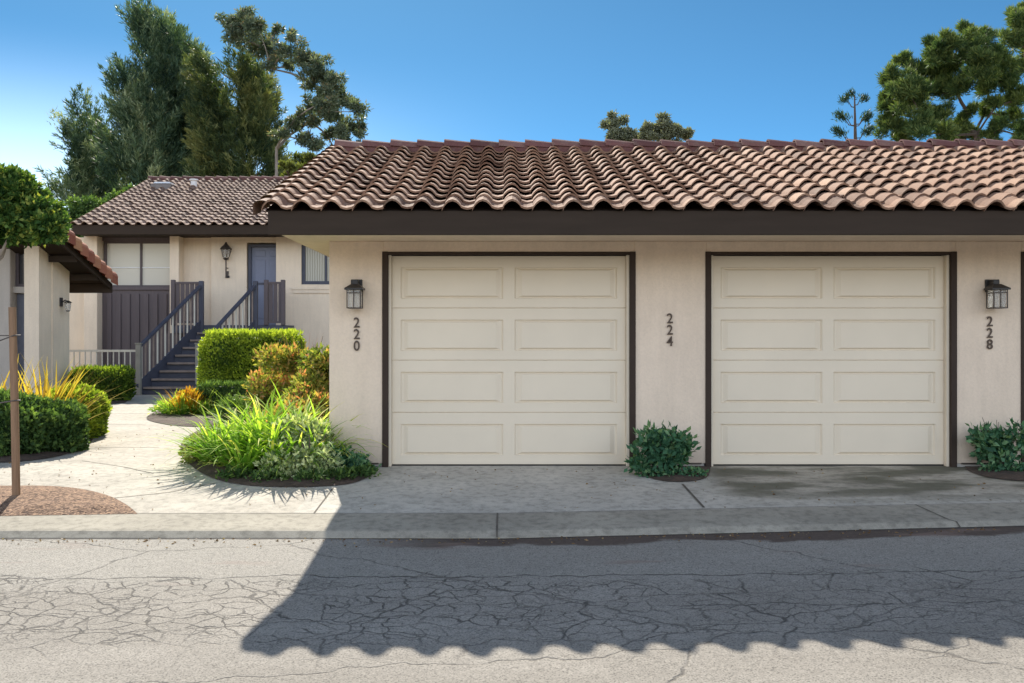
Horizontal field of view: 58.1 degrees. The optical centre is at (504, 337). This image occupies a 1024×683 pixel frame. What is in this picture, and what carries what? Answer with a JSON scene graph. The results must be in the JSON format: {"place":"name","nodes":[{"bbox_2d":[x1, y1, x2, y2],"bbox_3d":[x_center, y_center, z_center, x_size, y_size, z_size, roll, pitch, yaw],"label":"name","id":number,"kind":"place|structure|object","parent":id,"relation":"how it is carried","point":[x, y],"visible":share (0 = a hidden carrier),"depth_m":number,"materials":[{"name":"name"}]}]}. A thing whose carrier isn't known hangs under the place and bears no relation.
{"place":"outdoors","nodes":[
{"label":"outdoors","id":0,"kind":"place"},
{"bbox_2d":[0,230,117,394],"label":"house","id":1,"kind":"structure","parent":0,"point":[37,282],"depth_m":17.99,"materials":[{"name":"paint"}]},
{"bbox_2d":[15,253,23,286],"bbox_3d":[-9.388,-1.483,18.030,0.308,0.975,0.080,0,0,0],"label":"window","id":2,"kind":"structure","parent":1,"relation":"in","point":[19,258],"depth_m":17.99,"materials":[{"name":"grey glass"}]},
{"bbox_2d":[17,294,23,391],"bbox_3d":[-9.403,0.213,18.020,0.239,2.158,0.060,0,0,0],"label":"door","id":3,"kind":"structure","parent":1,"relation":"in","point":[20,297],"depth_m":18.01,"materials":[{"name":"wood"}]},
{"bbox_2d":[60,297,71,311],"bbox_3d":[-8.780,-0.669,18.480,0.239,0.280,0.180,0,0,0],"label":"wall lantern","id":4,"kind":"object","parent":1,"relation":"attached to","point":[67,305],"depth_m":18.44,"materials":[{"name":"black metal"}]},
{"bbox_2d":[0,393,332,512],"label":"path","id":5,"kind":"structure","parent":0,"point":[114,463],"depth_m":8.79,"materials":[{"name":"concrete"}]},
{"bbox_2d":[0,400,127,461],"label":"planting bed","id":6,"kind":"object","parent":5,"relation":"on","point":[32,456],"visible":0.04,"depth_m":9.91,"materials":[{"name":"soil"}]},
{"bbox_2d":[0,387,90,455],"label":"hedge shrub","id":7,"kind":"object","parent":6,"relation":"on","point":[46,423],"visible":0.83,"depth_m":10.15,"materials":[{"name":"green plant"}]},
{"bbox_2d":[0,354,120,419],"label":"flax plant","id":8,"kind":"object","parent":6,"relation":"on","point":[46,391],"visible":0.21,"depth_m":11.23,"materials":[{"name":"yellow plant"}]},
{"bbox_2d":[47,381,112,438],"bbox_3d":[-5.529,0.954,11.900,0.768,0.786,1.315,0,0,0],"label":"hedge shrub","id":9,"kind":"object","parent":6,"relation":"on","point":[98,424],"visible":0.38,"depth_m":11.85,"materials":[{"name":"green plant"}]},
{"bbox_2d":[67,364,136,400],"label":"box hedge","id":10,"kind":"object","parent":6,"relation":"on","point":[122,376],"visible":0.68,"depth_m":18.49,"materials":[{"name":"green plant"}]},
{"bbox_2d":[0,485,136,515],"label":"mulch bed","id":11,"kind":"object","parent":5,"relation":"on","point":[42,500],"visible":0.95,"depth_m":7.64,"materials":[{"name":"brown wood"}]},
{"bbox_2d":[0,307,20,494],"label":"tree stake","id":12,"kind":"object","parent":11,"relation":"on","point":[14,407],"visible":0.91,"depth_m":7.85,"materials":[{"name":"brown wood"}]},
{"bbox_2d":[0,162,72,260],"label":"young tree","id":13,"kind":"object","parent":11,"relation":"on","point":[33,212],"visible":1,"depth_m":7.85,"materials":[{"name":"green plant"}]},
{"bbox_2d":[69,350,134,368],"bbox_3d":[-9.780,0.780,20.900,2.840,1.025,0.040,0,0,0],"label":"metal fence","id":14,"kind":"object","parent":5,"relation":"on","point":[101,351],"visible":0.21,"depth_m":20.89,"materials":[{"name":"grey metal"}]},
{"bbox_2d":[135,280,293,394],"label":"staircase","id":15,"kind":"structure","parent":5,"relation":"on","point":[173,369],"depth_m":22.36,"materials":[{"name":"grey wood"}]},
{"bbox_2d":[147,411,380,486],"bbox_3d":[-3.841,1.291,14.179,4.795,0.107,11.867,0,0,-3],"label":"planting bed","id":16,"kind":"object","parent":5,"relation":"on","point":[210,470],"visible":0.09,"depth_m":8.77,"materials":[{"name":"soil"}]},
{"bbox_2d":[160,385,207,413],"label":"orange shrub","id":17,"kind":"object","parent":16,"relation":"on","point":[189,391],"visible":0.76,"depth_m":15.08,"materials":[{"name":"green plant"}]},
{"bbox_2d":[142,390,226,414],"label":"strap plant","id":18,"kind":"object","parent":16,"relation":"on","point":[162,407],"visible":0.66,"depth_m":15.09,"materials":[{"name":"green plant"}]},
{"bbox_2d":[175,418,248,466],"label":"yellowish shrub","id":19,"kind":"object","parent":16,"relation":"on","point":[187,459],"visible":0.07,"depth_m":9.44,"materials":[{"name":"green plant"}]},
{"bbox_2d":[195,378,258,406],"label":"box hedge","id":20,"kind":"object","parent":16,"relation":"on","point":[225,387],"visible":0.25,"depth_m":15.34,"materials":[{"name":"green plant"}]},
{"bbox_2d":[207,390,255,425],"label":"dark shrub","id":21,"kind":"object","parent":16,"relation":"on","point":[234,402],"visible":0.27,"depth_m":13.16,"materials":[{"name":"green plant"}]},
{"bbox_2d":[195,327,305,385],"bbox_3d":[-4.678,0.573,17.152,1.966,1.549,1.280,0,0,0],"label":"box hedge","id":22,"kind":"object","parent":16,"relation":"on","point":[222,355],"visible":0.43,"depth_m":16.66,"materials":[{"name":"green plant"}]},
{"bbox_2d":[152,380,388,475],"bbox_3d":[-2.357,0.847,9.415,2.576,0.912,2.345,0,0,13],"label":"strap leaf plant","id":23,"kind":"object","parent":16,"relation":"on","point":[256,429],"visible":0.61,"depth_m":9.03,"materials":[{"name":"green plant"}]},
{"bbox_2d":[241,337,322,418],"bbox_3d":[-2.890,0.660,13.088,1.491,1.402,1.381,0,0,-41],"label":"nandina shrub","id":24,"kind":"object","parent":16,"relation":"on","point":[285,358],"visible":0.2,"depth_m":12.92,"materials":[{"name":"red plant"}]},
{"bbox_2d":[282,334,323,354],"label":"flower spikes","id":25,"kind":"object","parent":24,"relation":"attached to","point":[305,340],"visible":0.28,"depth_m":13.41,"materials":[{"name":"plant"}]},
{"bbox_2d":[261,378,328,422],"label":"nandina shrub","id":26,"kind":"object","parent":16,"relation":"on","point":[317,394],"visible":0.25,"depth_m":11.19,"materials":[{"name":"red plant"}]},
{"bbox_2d":[215,460,380,482],"bbox_3d":[-1.936,1.282,8.635,1.553,0.240,0.487,0,0,0],"label":"ground cover","id":27,"kind":"object","parent":16,"relation":"on","point":[344,472],"visible":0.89,"depth_m":8.58,"materials":[{"name":"green plant"}]},
{"bbox_2d":[253,410,344,480],"bbox_3d":[-1.937,1.096,8.920,0.880,0.777,0.933,0,0,0],"label":"silvery shrub","id":28,"kind":"object","parent":16,"relation":"on","point":[300,458],"visible":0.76,"depth_m":8.72,"materials":[{"name":"green plant"}]},
{"bbox_2d":[283,342,328,397],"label":"nandina shrub","id":29,"kind":"object","parent":16,"relation":"on","point":[315,368],"visible":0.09,"depth_m":11.84,"materials":[{"name":"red plant"}]},
{"bbox_2d":[313,445,380,471],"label":"creeping shrub","id":30,"kind":"object","parent":16,"relation":"on","point":[358,458],"visible":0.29,"depth_m":8.86,"materials":[{"name":"green plant"}]},
{"bbox_2d":[0,526,1023,682],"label":"road","id":31,"kind":"structure","parent":0,"point":[925,605],"depth_m":5.38,"materials":[{"name":"grey asphalt"}]},
{"bbox_2d":[0,502,1023,537],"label":"curb","id":32,"kind":"structure","parent":31,"relation":"on","point":[453,525],"depth_m":7.10,"materials":[{"name":"concrete"}]},
{"bbox_2d":[0,0,1023,207],"label":"sky","id":33,"kind":"structure","parent":0,"point":[432,70],"materials":[{"name":"blue"}]},
{"bbox_2d":[294,466,1023,512],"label":"driveway","id":34,"kind":"structure","parent":0,"point":[538,489],"depth_m":8.20,"materials":[{"name":"concrete"}]},
{"bbox_2d":[641,466,709,481],"bbox_3d":[1.631,1.292,8.965,0.730,0.067,0.922,0,0,12],"label":"planting bed","id":35,"kind":"object","parent":34,"relation":"on","point":[675,477],"visible":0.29,"depth_m":8.66,"materials":[{"name":"soil"}]},
{"bbox_2d":[624,420,708,477],"bbox_3d":[1.530,1.082,8.834,0.775,0.616,0.477,0,0,-11],"label":"leafy shrub","id":36,"kind":"object","parent":35,"relation":"on","point":[667,451],"visible":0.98,"depth_m":8.76,"materials":[{"name":"green plant"}]},
{"bbox_2d":[965,466,1023,480],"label":"planting bed","id":37,"kind":"object","parent":34,"relation":"on","point":[1009,475],"visible":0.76,"depth_m":8.77,"materials":[{"name":"soil"}]},
{"bbox_2d":[965,417,1023,471],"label":"leafy shrub","id":38,"kind":"object","parent":37,"relation":"on","point":[996,448],"visible":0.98,"depth_m":8.98,"materials":[{"name":"green plant"}]},
{"bbox_3d":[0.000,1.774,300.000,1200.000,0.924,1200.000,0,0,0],"label":"ground","id":39,"kind":"structure","parent":0,"visible":0},
{"bbox_2d":[32,81,128,202],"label":"pine tree","id":40,"kind":"object","parent":39,"relation":"on","point":[81,164],"visible":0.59,"depth_m":61.12,"materials":[{"name":"green plant"}]},
{"bbox_2d":[63,183,137,236],"bbox_3d":[-15.819,-2.246,35.639,4.661,7.476,2.273,0,0,0],"label":"background shrub","id":41,"kind":"object","parent":39,"relation":"on","point":[76,207],"visible":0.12,"depth_m":35.33,"materials":[{"name":"green plant"}]},
{"bbox_2d":[86,0,220,195],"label":"pine tree","id":42,"kind":"object","parent":39,"relation":"on","point":[148,121],"visible":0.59,"depth_m":56.60,"materials":[{"name":"green plant"}]},
{"bbox_2d":[69,176,328,382],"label":"house","id":43,"kind":"structure","parent":39,"relation":"on","point":[149,239],"depth_m":24.02,"materials":[{"name":"paint"}]},
{"bbox_2d":[104,241,169,286],"bbox_3d":[-9.553,-1.927,24.140,1.827,1.213,0.080,0,0,0],"label":"window","id":44,"kind":"structure","parent":43,"relation":"in","point":[135,263],"depth_m":24.14,"materials":[{"name":"white glass"}]},
{"bbox_2d":[220,242,231,277],"bbox_3d":[-7.200,-2.020,23.845,0.277,0.920,0.330,0,0,0],"label":"coach lantern","id":45,"kind":"object","parent":43,"relation":"attached to","point":[225,248],"visible":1,"depth_m":23.79,"materials":[{"name":"brown metal"}]},
{"bbox_2d":[248,244,275,324],"bbox_3d":[-6.200,-1.380,24.100,0.960,2.121,0.120,0,0,0],"label":"door","id":46,"kind":"structure","parent":43,"relation":"in","point":[261,257],"depth_m":24.10,"materials":[{"name":"blue wood"}]},
{"bbox_2d":[292,245,328,292],"bbox_3d":[-4.780,-1.820,23.940,1.427,1.320,0.180,0,0,0],"label":"window","id":47,"kind":"structure","parent":43,"relation":"in","point":[315,265],"depth_m":24.00,"materials":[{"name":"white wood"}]},
{"bbox_2d":[176,40,293,176],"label":"pine tree","id":48,"kind":"object","parent":39,"relation":"on","point":[209,110],"visible":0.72,"depth_m":54.59,"materials":[{"name":"green plant"}]},
{"bbox_2d":[214,4,374,175],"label":"eucalyptus tree","id":49,"kind":"object","parent":39,"relation":"on","point":[329,100],"visible":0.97,"depth_m":49.22,"materials":[{"name":"green plant"}]},
{"bbox_2d":[277,151,316,176],"bbox_3d":[-6.922,-2.446,30.895,1.459,7.878,2.212,0,0,-24],"label":"round tree","id":50,"kind":"object","parent":39,"relation":"on","point":[299,160],"visible":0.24,"depth_m":30.46,"materials":[{"name":"green plant"}]},
{"bbox_2d":[598,109,638,141],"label":"distant tree","id":51,"kind":"object","parent":39,"relation":"on","point":[612,124],"visible":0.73,"depth_m":69.95,"materials":[{"name":"green plant"}]},
{"bbox_2d":[253,138,1023,466],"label":"garage building","id":52,"kind":"structure","parent":39,"relation":"on","point":[823,302],"depth_m":9.31,"materials":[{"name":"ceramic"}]},
{"bbox_2d":[344,279,364,308],"bbox_3d":[-1.477,-0.438,9.123,0.180,0.294,0.213,0,0,0],"label":"wall lantern","id":53,"kind":"object","parent":52,"relation":"attached to","point":[354,289],"depth_m":9.04,"materials":[{"name":"black metal"}]},
{"bbox_2d":[354,317,359,350],"bbox_3d":[-1.477,-0.038,9.218,0.060,0.335,0.008,0,0,0],"label":"house number","id":54,"kind":"object","parent":52,"relation":"attached to","point":[356,337],"visible":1,"depth_m":9.21,"materials":[{"name":"metal"}]},
{"bbox_2d":[382,252,635,466],"bbox_3d":[0.046,0.224,9.286,2.537,2.176,0.139,0,0,0],"label":"garage door","id":55,"kind":"structure","parent":52,"relation":"in","point":[487,360],"depth_m":9.32,"materials":[{"name":"beige paint"}]},
{"bbox_2d":[667,313,672,345],"bbox_3d":[1.655,-0.083,9.218,0.062,0.329,0.008,0,0,0],"label":"house number","id":56,"kind":"object","parent":52,"relation":"attached to","point":[670,341],"visible":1,"depth_m":9.21,"materials":[{"name":"metal"}]},
{"bbox_2d":[704,252,956,466],"bbox_3d":[3.272,0.224,9.286,2.516,2.176,0.139,0,0,0],"label":"garage door","id":57,"kind":"structure","parent":52,"relation":"in","point":[810,360],"depth_m":9.32,"materials":[{"name":"beige paint"}]},
{"bbox_2d":[987,316,992,348],"bbox_3d":[4.856,-0.051,9.218,0.059,0.330,0.008,0,0,0],"label":"house number","id":58,"kind":"object","parent":52,"relation":"attached to","point":[989,336],"visible":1,"depth_m":9.21,"materials":[{"name":"metal"}]},
{"bbox_2d":[984,279,1010,308],"bbox_3d":[4.866,-0.438,9.123,0.180,0.294,0.213,0,0,0],"label":"wall lantern","id":59,"kind":"object","parent":52,"relation":"attached to","point":[995,289],"depth_m":9.04,"materials":[{"name":"black metal"}]},
{"bbox_2d":[1021,252,1023,462],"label":"garage door","id":60,"kind":"structure","parent":52,"relation":"in","point":[1022,253],"depth_m":9.22,"materials":[{"name":"beige paint"}]},
{"bbox_2d":[637,110,695,141],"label":"distant tree","id":61,"kind":"object","parent":39,"relation":"on","point":[663,127],"visible":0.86,"depth_m":65.87,"materials":[{"name":"green plant"}]},
{"bbox_2d":[828,87,875,140],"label":"norfolk pine","id":62,"kind":"object","parent":39,"relation":"on","point":[839,132],"visible":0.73,"depth_m":44.95,"materials":[{"name":"green plant"}]},
{"bbox_2d":[869,18,1023,141],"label":"pine tree","id":63,"kind":"object","parent":39,"relation":"on","point":[910,88],"visible":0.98,"depth_m":39.07,"materials":[{"name":"green plant"}]},
{"bbox_2d":[994,0,1023,77],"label":"pine tree","id":64,"kind":"object","parent":39,"relation":"on","point":[1012,35],"visible":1,"depth_m":35.41,"materials":[{"name":"green plant"}]}
]}

